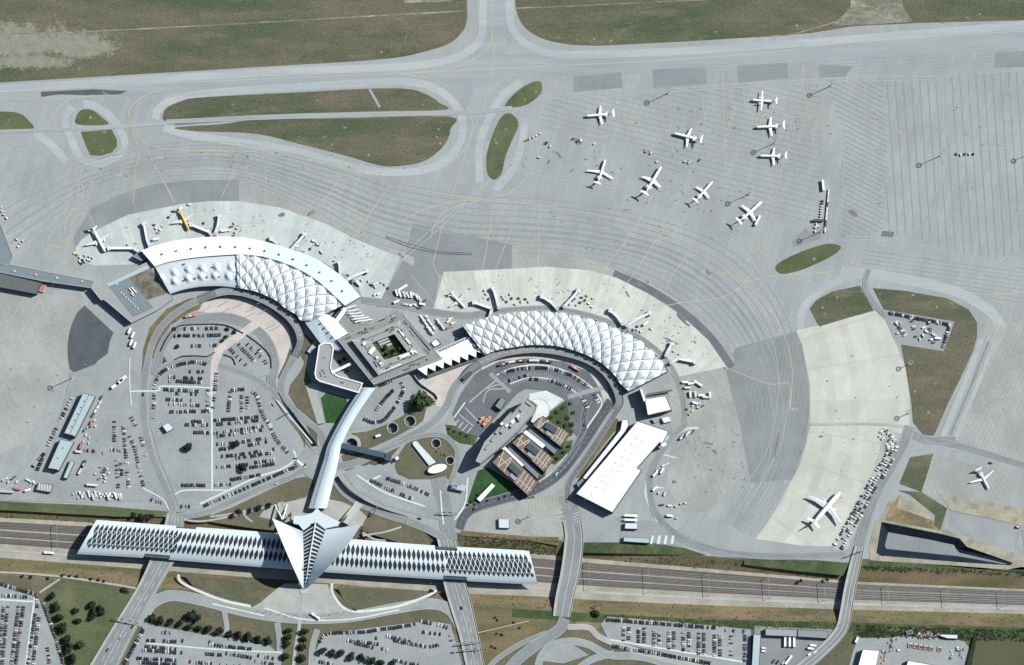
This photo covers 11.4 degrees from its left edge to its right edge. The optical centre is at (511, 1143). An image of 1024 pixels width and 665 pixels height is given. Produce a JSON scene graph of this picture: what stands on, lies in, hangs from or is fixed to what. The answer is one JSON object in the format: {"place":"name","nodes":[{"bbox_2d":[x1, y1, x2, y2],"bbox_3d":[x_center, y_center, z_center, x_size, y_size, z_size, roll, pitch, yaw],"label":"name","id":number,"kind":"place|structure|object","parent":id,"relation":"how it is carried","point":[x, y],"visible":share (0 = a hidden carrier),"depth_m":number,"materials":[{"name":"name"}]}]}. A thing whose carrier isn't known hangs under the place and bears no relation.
{"place":"outdoors","nodes":[
{"label":"outdoors","id":0,"kind":"place"},
{"bbox_2d":[272,392,406,523],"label":"underpass road","id":1,"kind":"structure","parent":0,"point":[344,491],"depth_m":6003.32,"materials":[{"name":"asphalt"}]},
{"bbox_2d":[198,295,608,612],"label":"plaza paving","id":2,"kind":"structure","parent":0,"point":[286,597],"depth_m":5999.65,"materials":[{"name":"concrete"}]},
{"bbox_2d":[413,441,435,465],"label":"covered ramp","id":3,"kind":"structure","parent":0,"point":[427,457],"depth_m":5997.40,"materials":[{"name":"metal"}]},
{"bbox_2d":[0,89,1023,664],"bbox_3d":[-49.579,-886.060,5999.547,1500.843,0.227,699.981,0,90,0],"label":"road","id":4,"kind":"structure","parent":0,"point":[120,409],"depth_m":5999.60,"materials":[{"name":"asphalt"}]},
{"bbox_2d":[0,106,1022,664],"bbox_3d":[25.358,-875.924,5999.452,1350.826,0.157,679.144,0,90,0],"label":"road marking","id":5,"kind":"object","parent":4,"relation":"on","point":[570,396],"visible":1,"depth_m":5999.41,"materials":[{"name":"paint"}]},
{"bbox_2d":[0,20,1023,664],"bbox_3d":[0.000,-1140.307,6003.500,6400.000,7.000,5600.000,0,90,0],"label":"ground","id":6,"kind":"structure","parent":0,"point":[606,604],"depth_m":6004.68,"materials":[{"name":"green plant"}]},
{"bbox_2d":[48,439,74,471],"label":"warehouse","id":7,"kind":"structure","parent":6,"relation":"on","point":[62,451],"depth_m":5992.30,"materials":[{"name":"metal"}]},
{"bbox_2d":[90,514,183,664],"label":"road bridge","id":8,"kind":"structure","parent":6,"relation":"on","point":[147,588],"depth_m":5999.25,"materials":[{"name":"concrete"}]},
{"bbox_2d":[77,520,537,583],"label":"railway station","id":9,"kind":"object","parent":6,"relation":"on","point":[233,547],"visible":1,"depth_m":5988.85,"materials":[{"name":"metal"}]},
{"bbox_2d":[343,435,360,453],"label":"light well","id":10,"kind":"object","parent":6,"relation":"on","point":[354,440],"visible":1,"depth_m":5999.38,"materials":[{"name":"concrete"}]},
{"bbox_2d":[387,422,398,433],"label":"light well","id":11,"kind":"object","parent":6,"relation":"on","point":[392,427],"visible":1,"depth_m":6006.00,"materials":[{"name":"concrete"}]},
{"bbox_2d":[404,415,415,426],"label":"light well","id":12,"kind":"object","parent":6,"relation":"on","point":[409,420],"visible":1,"depth_m":6006.00,"materials":[{"name":"concrete"}]},
{"bbox_2d":[5,503,844,580],"bbox_3d":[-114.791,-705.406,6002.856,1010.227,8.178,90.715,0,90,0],"label":"undergrowth","id":13,"kind":"object","parent":6,"relation":"on","point":[598,557],"visible":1,"depth_m":6004.22,"materials":[{"name":"green plant"}]},
{"bbox_2d":[431,438,440,448],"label":"light well","id":14,"kind":"object","parent":6,"relation":"on","point":[435,443],"visible":1,"depth_m":6006.00,"materials":[{"name":"concrete"}]},
{"bbox_2d":[437,539,483,664],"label":"road bridge","id":15,"kind":"structure","parent":6,"relation":"on","point":[457,593],"depth_m":5999.25,"materials":[{"name":"concrete"}]},
{"bbox_2d":[0,0,1023,566],"bbox_3d":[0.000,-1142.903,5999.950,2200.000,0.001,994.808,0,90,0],"label":"apron","id":16,"kind":"object","parent":6,"relation":"on","point":[792,292],"visible":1,"depth_m":5999.95,"materials":[{"name":"concrete"}]},
{"bbox_2d":[0,224,12,265],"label":"pier wing","id":17,"kind":"structure","parent":16,"relation":"on","point":[6,256],"depth_m":5992.60,"materials":[{"name":"metal"}]},
{"bbox_2d":[0,273,41,294],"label":"annex hall","id":18,"kind":"structure","parent":16,"relation":"on","point":[14,283],"depth_m":5992.90,"materials":[{"name":"stone"}]},
{"bbox_2d":[36,483,53,492],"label":"shed","id":19,"kind":"structure","parent":16,"relation":"on","point":[43,487],"depth_m":5995.70,"materials":[{"name":"metal"}]},
{"bbox_2d":[0,264,93,288],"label":"pier corridor","id":20,"kind":"object","parent":16,"relation":"on","point":[33,274],"visible":1,"depth_m":5992.60,"materials":[{"name":"metal"}]},
{"bbox_2d":[63,461,74,478],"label":"shed","id":21,"kind":"structure","parent":16,"relation":"on","point":[69,469],"depth_m":5995.20,"materials":[{"name":"metal"}]},
{"bbox_2d":[64,393,95,437],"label":"warehouse","id":22,"kind":"structure","parent":16,"relation":"on","point":[80,413],"depth_m":5992.30,"materials":[{"name":"metal"}]},
{"bbox_2d":[91,261,173,323],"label":"block","id":23,"kind":"structure","parent":16,"relation":"on","point":[135,294],"depth_m":5991.45,"materials":[{"name":"concrete"}]},
{"bbox_2d":[133,251,146,261],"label":"corridor block","id":24,"kind":"structure","parent":16,"relation":"on","point":[140,256],"depth_m":5993.40,"materials":[{"name":"concrete"}]},
{"bbox_2d":[160,323,242,350],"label":"hedge","id":25,"kind":"object","parent":16,"relation":"on","point":[197,324],"visible":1,"depth_m":5998.70,"materials":[{"name":"green plant"}]},
{"bbox_2d":[75,201,399,297],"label":"stand slab","id":26,"kind":"structure","parent":16,"relation":"on","point":[288,228],"depth_m":5999.78,"materials":[{"name":"concrete"}]},
{"bbox_2d":[86,226,109,251],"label":"narrowbody airliner","id":27,"kind":"object","parent":26,"relation":"on","point":[98,240],"visible":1,"depth_m":5995.72,"materials":[{"name":"white paint"}]},
{"bbox_2d":[107,245,143,254],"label":"boarding bridge","id":28,"kind":"structure","parent":26,"relation":"on","point":[109,248],"depth_m":5994.80,"materials":[{"name":"metal"}]},
{"bbox_2d":[172,206,193,229],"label":"narrowbody airliner","id":29,"kind":"object","parent":26,"relation":"on","point":[183,220],"visible":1,"depth_m":5995.93,"materials":[{"name":"yellow paint"}]},
{"bbox_2d":[189,222,213,236],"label":"boarding bridge","id":30,"kind":"structure","parent":26,"relation":"on","point":[191,224],"depth_m":5994.80,"materials":[{"name":"metal"}]},
{"bbox_2d":[141,237,360,321],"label":"crescent terminal","id":31,"kind":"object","parent":16,"relation":"on","point":[302,287],"visible":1,"depth_m":5987.34,"materials":[{"name":"silver metal"}]},
{"bbox_2d":[197,287,304,357],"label":"elevated road","id":32,"kind":"structure","parent":16,"relation":"on","point":[289,317],"depth_m":5993.00,"materials":[{"name":"concrete"}]},
{"bbox_2d":[272,504,360,593],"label":"beaked station hall","id":33,"kind":"structure","parent":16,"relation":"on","point":[314,549],"depth_m":5976.00,"materials":[{"name":"metal"}]},
{"bbox_2d":[304,307,347,351],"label":"link hall","id":34,"kind":"structure","parent":16,"relation":"on","point":[327,328],"depth_m":5987.95,"materials":[{"name":"silver metal"}]},
{"bbox_2d":[314,342,362,393],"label":"office wing","id":35,"kind":"structure","parent":16,"relation":"on","point":[324,374],"depth_m":5988.00,"materials":[{"name":"concrete"}]},
{"bbox_2d":[309,387,374,508],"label":"covered walkway","id":36,"kind":"structure","parent":16,"relation":"on","point":[322,490],"depth_m":5989.92,"materials":[{"name":"silver metal"}]},
{"bbox_2d":[341,501,361,524],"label":"stair ramp","id":37,"kind":"structure","parent":16,"relation":"on","point":[353,510],"depth_m":5996.24,"materials":[{"name":"concrete"}]},
{"bbox_2d":[346,305,371,322],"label":"slatted canopy","id":38,"kind":"object","parent":16,"relation":"on","point":[367,319],"visible":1,"depth_m":5989.10,"materials":[{"name":"metal"}]},
{"bbox_2d":[339,314,384,333],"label":"infill block","id":39,"kind":"structure","parent":16,"relation":"on","point":[348,324],"depth_m":5991.70,"materials":[{"name":"concrete"}]},
{"bbox_2d":[340,443,391,460],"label":"glass footbridge","id":40,"kind":"object","parent":16,"relation":"on","point":[386,456],"visible":1,"depth_m":5992.00,"materials":[{"name":"glass"}]},
{"bbox_2d":[337,311,441,385],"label":"square building","id":41,"kind":"structure","parent":16,"relation":"on","point":[364,349],"depth_m":5984.40,"materials":[{"name":"concrete"}]},
{"bbox_2d":[409,390,432,408],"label":"tree","id":42,"kind":"object","parent":16,"relation":"on","point":[419,401],"visible":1,"depth_m":5988.54,"materials":[{"name":"green plant"}]},
{"bbox_2d":[428,464,446,472],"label":"oval canopy","id":43,"kind":"object","parent":16,"relation":"on","point":[437,468],"visible":1,"depth_m":5995.00,"materials":[{"name":"metal"}]},
{"bbox_2d":[417,336,484,377],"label":"white hall","id":44,"kind":"structure","parent":16,"relation":"on","point":[462,348],"depth_m":5989.00,"materials":[{"name":"stone"}]},
{"bbox_2d":[476,483,495,502],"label":"garden pavilion","id":45,"kind":"structure","parent":16,"relation":"on","point":[485,492],"depth_m":5996.70,"materials":[{"name":"metal"}]},
{"bbox_2d":[495,397,506,410],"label":"kiosk","id":46,"kind":"object","parent":16,"relation":"on","point":[500,404],"visible":1,"depth_m":5994.40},
{"bbox_2d":[498,519,508,528],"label":"shed","id":47,"kind":"structure","parent":16,"relation":"on","point":[504,523],"depth_m":5996.20,"materials":[{"name":"metal"}]},
{"bbox_2d":[476,398,536,465],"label":"hotel block","id":48,"kind":"structure","parent":16,"relation":"on","point":[511,426],"depth_m":5979.00,"materials":[{"name":"concrete"}]},
{"bbox_2d":[0,51,1023,546],"bbox_3d":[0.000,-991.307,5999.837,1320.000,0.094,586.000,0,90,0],"label":"asphalt patch","id":49,"kind":"object","parent":16,"relation":"on","point":[28,395],"visible":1,"depth_m":5999.86,"materials":[{"name":"asphalt"}]},
{"bbox_2d":[1,156,783,528],"bbox_3d":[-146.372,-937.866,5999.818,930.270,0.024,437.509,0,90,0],"label":"rubber trace lines","id":50,"kind":"object","parent":49,"relation":"on","point":[463,234],"visible":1,"depth_m":5999.81,"materials":[{"name":"rubber"}]},
{"bbox_2d":[386,236,471,254],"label":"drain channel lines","id":51,"kind":"object","parent":49,"relation":"on","point":[429,249],"visible":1,"depth_m":5999.78,"materials":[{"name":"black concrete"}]},
{"bbox_2d":[8,103,982,497],"bbox_3d":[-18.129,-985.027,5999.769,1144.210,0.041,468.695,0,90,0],"label":"oil stain patches","id":52,"kind":"object","parent":49,"relation":"on","point":[682,319],"visible":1,"depth_m":5999.76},
{"bbox_2d":[0,53,1023,536],"bbox_3d":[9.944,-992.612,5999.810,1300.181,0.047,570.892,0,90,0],"label":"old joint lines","id":53,"kind":"object","parent":49,"relation":"on","point":[630,249],"visible":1,"depth_m":5999.81,"materials":[{"name":"concrete"}]},
{"bbox_2d":[0,72,1023,532],"bbox_3d":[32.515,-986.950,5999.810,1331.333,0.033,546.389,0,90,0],"label":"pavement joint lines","id":54,"kind":"object","parent":49,"relation":"on","point":[724,254],"visible":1,"depth_m":5999.81,"materials":[{"name":"concrete"}]},
{"bbox_2d":[1,0,1023,465],"bbox_3d":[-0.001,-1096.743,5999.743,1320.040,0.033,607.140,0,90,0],"label":"taxi line marking","id":55,"kind":"object","parent":49,"relation":"on","point":[513,202],"visible":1,"depth_m":5999.75,"materials":[{"name":"yellow paint"}]},
{"bbox_2d":[971,467,993,488],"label":"narrowbody jet","id":56,"kind":"object","parent":49,"relation":"on","point":[983,478],"visible":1,"depth_m":5996.65,"materials":[{"name":"white paint"}]},
{"bbox_2d":[502,446,524,466],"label":"gallery roof","id":57,"kind":"structure","parent":16,"relation":"on","point":[505,448],"depth_m":5990.20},
{"bbox_2d":[492,450,538,496],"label":"office block","id":58,"kind":"structure","parent":16,"relation":"on","point":[514,471],"depth_m":5989.60,"materials":[{"name":"brown paint"}]},
{"bbox_2d":[508,445,540,479],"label":"glass link","id":59,"kind":"object","parent":16,"relation":"on","point":[533,470],"visible":1,"depth_m":5994.20,"materials":[{"name":"glass"}]},
{"bbox_2d":[512,434,554,472],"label":"office block","id":60,"kind":"structure","parent":16,"relation":"on","point":[539,457],"depth_m":5989.60,"materials":[{"name":"brown paint"}]},
{"bbox_2d":[523,430,545,448],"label":"gallery roof","id":61,"kind":"structure","parent":16,"relation":"on","point":[536,440],"depth_m":5990.20,"materials":[{"name":"metal"}]},
{"bbox_2d":[531,398,549,423],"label":"round canopy","id":62,"kind":"object","parent":16,"relation":"on","point":[543,408],"visible":1,"depth_m":5994.30,"materials":[{"name":"concrete"}]},
{"bbox_2d":[528,427,558,454],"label":"glass link","id":63,"kind":"object","parent":16,"relation":"on","point":[550,446],"visible":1,"depth_m":5994.20,"materials":[{"name":"glass"}]},
{"bbox_2d":[533,416,569,447],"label":"office block","id":64,"kind":"structure","parent":16,"relation":"on","point":[556,434],"depth_m":5989.60,"materials":[{"name":"brown paint"}]},
{"bbox_2d":[462,311,667,392],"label":"crescent terminal","id":65,"kind":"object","parent":16,"relation":"on","point":[629,362],"visible":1,"depth_m":5985.95,"materials":[{"name":"metal"}]},
{"bbox_2d":[434,267,724,376],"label":"stand slab","id":66,"kind":"structure","parent":16,"relation":"on","point":[515,283],"depth_m":5999.77,"materials":[{"name":"concrete"}]},
{"bbox_2d":[448,291,464,307],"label":"regional jet","id":67,"kind":"object","parent":66,"relation":"on","point":[458,301],"visible":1,"depth_m":5996.85,"materials":[{"name":"white paint"}]},
{"bbox_2d":[472,300,492,316],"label":"boarding bridge","id":68,"kind":"structure","parent":66,"relation":"on","point":[474,302],"depth_m":5994.80,"materials":[{"name":"metal"}]},
{"bbox_2d":[625,310,652,327],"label":"boarding bridge","id":69,"kind":"structure","parent":66,"relation":"on","point":[649,312],"depth_m":5994.80,"materials":[{"name":"metal"}]},
{"bbox_2d":[669,357,696,364],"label":"boarding bridge","id":70,"kind":"structure","parent":66,"relation":"on","point":[682,359],"depth_m":5994.80,"materials":[{"name":"metal"}]},
{"bbox_2d":[587,159,613,184],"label":"regional jet","id":71,"kind":"object","parent":16,"relation":"on","point":[601,172],"visible":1,"depth_m":5996.13,"materials":[{"name":"white paint"}]},
{"bbox_2d":[586,105,614,123],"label":"regional jet","id":72,"kind":"object","parent":16,"relation":"on","point":[600,114],"visible":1,"depth_m":5995.56,"materials":[{"name":"white paint"}]},
{"bbox_2d":[582,419,628,480],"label":"covered walkway","id":73,"kind":"structure","parent":16,"relation":"on","point":[609,447],"depth_m":5994.30,"materials":[{"name":"metal"}]},
{"bbox_2d":[576,421,668,513],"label":"white hall","id":74,"kind":"structure","parent":16,"relation":"on","point":[608,484],"depth_m":5988.50,"materials":[{"name":"metal"}]},
{"bbox_2d":[625,523,637,529],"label":"shed","id":75,"kind":"structure","parent":16,"relation":"on","point":[633,526],"depth_m":5995.20,"materials":[{"name":"metal"}]},
{"bbox_2d":[623,537,649,543],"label":"shed","id":76,"kind":"structure","parent":16,"relation":"on","point":[636,540],"depth_m":5995.20,"materials":[{"name":"metal"}]},
{"bbox_2d":[641,167,661,195],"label":"regional jet","id":77,"kind":"object","parent":16,"relation":"on","point":[652,181],"visible":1,"depth_m":5994.94,"materials":[{"name":"white paint"}]},
{"bbox_2d":[645,396,671,416],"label":"departure hall","id":78,"kind":"structure","parent":16,"relation":"on","point":[657,405],"depth_m":5987.40,"materials":[{"name":"metal"}]},
{"bbox_2d":[673,127,702,146],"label":"regional jet","id":79,"kind":"object","parent":16,"relation":"on","point":[688,136],"visible":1,"depth_m":5995.44,"materials":[{"name":"white paint"}]},
{"bbox_2d":[693,181,712,202],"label":"regional jet","id":80,"kind":"object","parent":16,"relation":"on","point":[700,196],"visible":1,"depth_m":5995.85,"materials":[{"name":"white paint"}]},
{"bbox_2d":[736,201,761,224],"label":"regional jet","id":81,"kind":"object","parent":16,"relation":"on","point":[749,211],"visible":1,"depth_m":5995.17,"materials":[{"name":"white paint"}]},
{"bbox_2d":[752,91,777,109],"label":"turboprop plane","id":82,"kind":"object","parent":16,"relation":"on","point":[761,100],"visible":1,"depth_m":5995.35,"materials":[{"name":"white paint"}]},
{"bbox_2d":[755,116,784,135],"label":"regional jet","id":83,"kind":"object","parent":16,"relation":"on","point":[770,126],"visible":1,"depth_m":5995.48,"materials":[{"name":"white paint"}]},
{"bbox_2d":[759,147,786,164],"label":"regional jet","id":84,"kind":"object","parent":16,"relation":"on","point":[773,155],"visible":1,"depth_m":5995.68,"materials":[{"name":"white paint"}]},
{"bbox_2d":[756,311,909,545],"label":"stand slab","id":85,"kind":"structure","parent":16,"relation":"on","point":[873,368],"depth_m":5999.80,"materials":[{"name":"concrete"}]},
{"bbox_2d":[807,492,840,527],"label":"airliner","id":86,"kind":"object","parent":85,"relation":"on","point":[826,506],"visible":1,"depth_m":5993.37,"materials":[{"name":"white paint"}]},
{"bbox_2d":[0,0,1023,491],"bbox_3d":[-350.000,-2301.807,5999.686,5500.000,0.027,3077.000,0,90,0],"label":"grass islands","id":87,"kind":"object","parent":6,"relation":"on","point":[30,48],"depth_m":5999.68,"materials":[{"name":"plant"}]},
{"bbox_2d":[0,0,911,43],"bbox_3d":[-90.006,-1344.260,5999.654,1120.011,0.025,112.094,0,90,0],"label":"bare ground patches","id":88,"kind":"object","parent":87,"relation":"on","point":[861,12],"visible":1,"depth_m":5999.67,"materials":[{"name":"soil"}]},
{"bbox_2d":[7,5,980,413],"bbox_3d":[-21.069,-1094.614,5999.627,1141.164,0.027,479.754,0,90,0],"label":"light pad patches","id":89,"kind":"object","parent":87,"relation":"on","point":[507,129],"visible":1,"depth_m":5999.63,"materials":[{"name":"concrete"}]},
{"bbox_2d":[0,0,1023,330],"bbox_3d":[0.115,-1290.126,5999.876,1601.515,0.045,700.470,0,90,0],"label":"taxiway","id":90,"kind":"structure","parent":6,"relation":"on","point":[496,14],"depth_m":5999.88,"materials":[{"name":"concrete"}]},
{"bbox_2d":[0,298,1023,575],"bbox_3d":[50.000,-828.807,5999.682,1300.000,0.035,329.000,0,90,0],"label":"lawn areas","id":91,"kind":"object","parent":6,"relation":"on","point":[410,462],"visible":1,"depth_m":5999.69,"materials":[{"name":"green plant"}]},
{"bbox_2d":[465,535,559,555],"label":"undergrowth","id":92,"kind":"object","parent":6,"relation":"on","point":[506,540],"visible":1,"depth_m":6002.52,"materials":[{"name":"green plant"}]},
{"bbox_2d":[458,346,622,410],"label":"elevated road","id":93,"kind":"structure","parent":6,"relation":"on","point":[603,370],"depth_m":5993.00,"materials":[{"name":"concrete"}]},
{"bbox_2d":[553,522,583,616],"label":"road bridge","id":94,"kind":"structure","parent":6,"relation":"on","point":[570,567],"depth_m":5999.25,"materials":[{"name":"concrete"}]},
{"bbox_2d":[752,634,760,664],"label":"canopy hall","id":95,"kind":"structure","parent":6,"relation":"on","point":[756,649],"depth_m":5993.30,"materials":[{"name":"metal"}]},
{"bbox_2d":[765,629,796,636],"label":"garage","id":96,"kind":"structure","parent":6,"relation":"on","point":[782,632],"depth_m":5994.30,"materials":[{"name":"metal"}]},
{"bbox_2d":[797,629,828,638],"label":"garage","id":97,"kind":"structure","parent":6,"relation":"on","point":[821,634],"depth_m":5994.30,"materials":[{"name":"metal"}]},
{"bbox_2d":[797,546,864,664],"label":"road bridge","id":98,"kind":"structure","parent":6,"relation":"on","point":[829,644],"depth_m":5999.25,"materials":[{"name":"concrete"}]},
{"bbox_2d":[858,649,879,664],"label":"warehouse","id":99,"kind":"structure","parent":6,"relation":"on","point":[868,657],"depth_m":5992.30,"materials":[{"name":"metal"}]},
{"bbox_2d":[863,565,1023,575],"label":"undergrowth","id":100,"kind":"object","parent":6,"relation":"on","point":[940,571],"visible":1,"depth_m":5999.37,"materials":[{"name":"green plant"}]},
{"bbox_2d":[876,522,1011,564],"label":"drainage basin","id":101,"kind":"object","parent":6,"relation":"in","point":[899,541],"visible":1,"depth_m":6004.16,"materials":[{"name":"concrete"}]},
{"bbox_2d":[967,636,976,664],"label":"hedge","id":102,"kind":"object","parent":6,"relation":"on","point":[970,657],"visible":1,"depth_m":5996.80,"materials":[{"name":"green plant"}]},
{"bbox_2d":[0,70,1023,521],"bbox_3d":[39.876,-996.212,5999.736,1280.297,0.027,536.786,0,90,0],"label":"service lane marking","id":103,"kind":"object","parent":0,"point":[654,200],"visible":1,"depth_m":5999.73,"materials":[{"name":"paint"}]},
{"bbox_2d":[0,549,1023,664],"bbox_3d":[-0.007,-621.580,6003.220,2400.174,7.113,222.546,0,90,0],"label":"embankment","id":104,"kind":"structure","parent":0,"point":[113,601],"depth_m":5999.69,"materials":[{"name":"plant"}]},
{"bbox_2d":[8,561,1019,624],"bbox_3d":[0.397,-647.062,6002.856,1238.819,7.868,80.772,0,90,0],"label":"undergrowth","id":105,"kind":"object","parent":104,"relation":"on","point":[595,602],"visible":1,"depth_m":6003.31,"materials":[{"name":"green plant"}]},
{"bbox_2d":[620,615,838,628],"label":"undergrowth","id":106,"kind":"object","parent":104,"relation":"on","point":[733,622],"visible":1,"depth_m":5999.36,"materials":[{"name":"green plant"}]},
{"bbox_2d":[856,624,1023,641],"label":"undergrowth","id":107,"kind":"object","parent":104,"relation":"on","point":[961,636],"visible":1,"depth_m":5999.24,"materials":[{"name":"green plant"}]},
{"bbox_2d":[0,522,1023,604],"bbox_3d":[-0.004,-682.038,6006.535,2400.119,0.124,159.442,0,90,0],"label":"railway track","id":108,"kind":"structure","parent":0,"point":[977,598],"depth_m":6006.58,"materials":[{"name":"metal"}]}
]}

